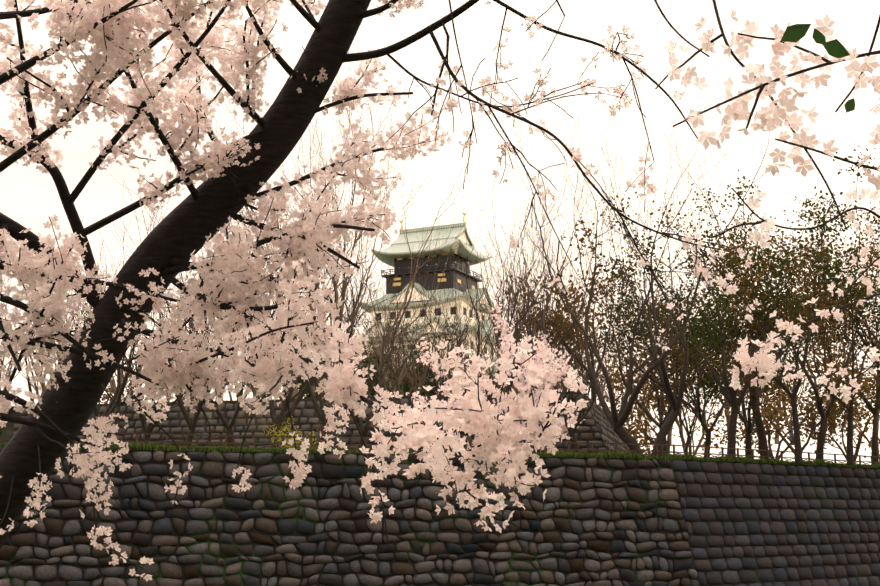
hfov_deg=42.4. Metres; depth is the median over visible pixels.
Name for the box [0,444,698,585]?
moat wall
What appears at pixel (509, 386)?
cherry wood
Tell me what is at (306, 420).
honmaru wall
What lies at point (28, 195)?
sky
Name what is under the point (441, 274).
gold ornaments
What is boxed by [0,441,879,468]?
grass
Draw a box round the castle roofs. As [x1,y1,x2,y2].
[354,223,524,380]
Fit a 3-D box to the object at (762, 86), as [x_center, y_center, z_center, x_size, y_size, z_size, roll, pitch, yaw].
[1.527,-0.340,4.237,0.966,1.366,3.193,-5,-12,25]
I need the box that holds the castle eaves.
[360,241,518,381]
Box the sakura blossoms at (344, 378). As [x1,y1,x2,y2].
[0,0,803,581]
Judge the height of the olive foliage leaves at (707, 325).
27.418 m
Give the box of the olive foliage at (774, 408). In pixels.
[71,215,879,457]
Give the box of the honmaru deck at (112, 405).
[0,395,504,436]
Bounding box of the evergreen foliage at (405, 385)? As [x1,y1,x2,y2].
[275,333,561,398]
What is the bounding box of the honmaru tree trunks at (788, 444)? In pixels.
[107,241,879,462]
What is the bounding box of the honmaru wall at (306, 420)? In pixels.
[0,392,606,453]
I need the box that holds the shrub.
[264,416,317,448]
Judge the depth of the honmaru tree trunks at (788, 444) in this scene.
168.37 m
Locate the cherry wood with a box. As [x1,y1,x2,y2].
[415,325,564,444]
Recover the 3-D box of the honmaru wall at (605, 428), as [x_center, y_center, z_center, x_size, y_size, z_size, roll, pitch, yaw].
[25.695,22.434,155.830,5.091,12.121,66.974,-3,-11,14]
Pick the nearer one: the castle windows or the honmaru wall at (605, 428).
the honmaru wall at (605, 428)
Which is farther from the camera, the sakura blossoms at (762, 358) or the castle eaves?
the castle eaves
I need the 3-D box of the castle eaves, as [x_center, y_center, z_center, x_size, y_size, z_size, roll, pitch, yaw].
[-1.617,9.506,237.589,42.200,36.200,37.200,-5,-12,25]
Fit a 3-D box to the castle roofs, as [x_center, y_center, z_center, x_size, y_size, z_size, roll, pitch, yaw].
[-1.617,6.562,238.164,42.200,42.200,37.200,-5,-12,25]
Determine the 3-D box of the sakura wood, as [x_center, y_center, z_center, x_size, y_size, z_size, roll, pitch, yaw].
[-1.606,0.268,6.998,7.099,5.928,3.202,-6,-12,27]
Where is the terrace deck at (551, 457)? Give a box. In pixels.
[185,451,872,468]
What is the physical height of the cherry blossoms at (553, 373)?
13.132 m
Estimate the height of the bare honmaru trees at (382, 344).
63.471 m
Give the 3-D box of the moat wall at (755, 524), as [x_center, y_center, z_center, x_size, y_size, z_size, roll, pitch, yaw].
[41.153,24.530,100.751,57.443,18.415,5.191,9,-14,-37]
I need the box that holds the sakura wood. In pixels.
[0,0,797,569]
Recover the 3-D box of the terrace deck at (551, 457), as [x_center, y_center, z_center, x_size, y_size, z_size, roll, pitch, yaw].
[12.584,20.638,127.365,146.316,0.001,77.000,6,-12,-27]
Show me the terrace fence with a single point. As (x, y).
(592, 449)
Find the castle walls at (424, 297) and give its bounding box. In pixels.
[357,232,523,394]
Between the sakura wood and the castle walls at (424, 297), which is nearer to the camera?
the sakura wood
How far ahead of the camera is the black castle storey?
234.84 m
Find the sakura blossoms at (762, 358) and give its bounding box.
[663,9,879,403]
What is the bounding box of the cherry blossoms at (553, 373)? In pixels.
[406,299,584,445]
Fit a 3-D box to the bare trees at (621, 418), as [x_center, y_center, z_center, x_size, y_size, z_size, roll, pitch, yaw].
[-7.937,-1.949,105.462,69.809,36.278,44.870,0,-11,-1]
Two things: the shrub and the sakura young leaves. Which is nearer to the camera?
the sakura young leaves
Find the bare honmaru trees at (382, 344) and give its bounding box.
[0,48,879,463]
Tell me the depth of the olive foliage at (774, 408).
164.62 m
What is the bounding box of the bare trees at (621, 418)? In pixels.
[1,88,789,454]
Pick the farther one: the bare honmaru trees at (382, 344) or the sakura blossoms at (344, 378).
the bare honmaru trees at (382, 344)
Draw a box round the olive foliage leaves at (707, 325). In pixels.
[589,142,879,437]
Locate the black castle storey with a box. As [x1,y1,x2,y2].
[381,253,482,293]
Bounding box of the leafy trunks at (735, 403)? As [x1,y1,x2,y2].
[583,166,879,465]
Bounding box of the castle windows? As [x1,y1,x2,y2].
[364,257,504,391]
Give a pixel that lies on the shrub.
(288, 438)
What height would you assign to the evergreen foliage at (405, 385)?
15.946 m
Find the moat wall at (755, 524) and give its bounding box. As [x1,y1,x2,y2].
[670,456,879,585]
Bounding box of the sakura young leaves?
[781,24,854,112]
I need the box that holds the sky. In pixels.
[0,0,879,464]
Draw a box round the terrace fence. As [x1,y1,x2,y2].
[0,430,879,464]
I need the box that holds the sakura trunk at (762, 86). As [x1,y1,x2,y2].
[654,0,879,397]
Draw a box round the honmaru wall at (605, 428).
[582,394,629,453]

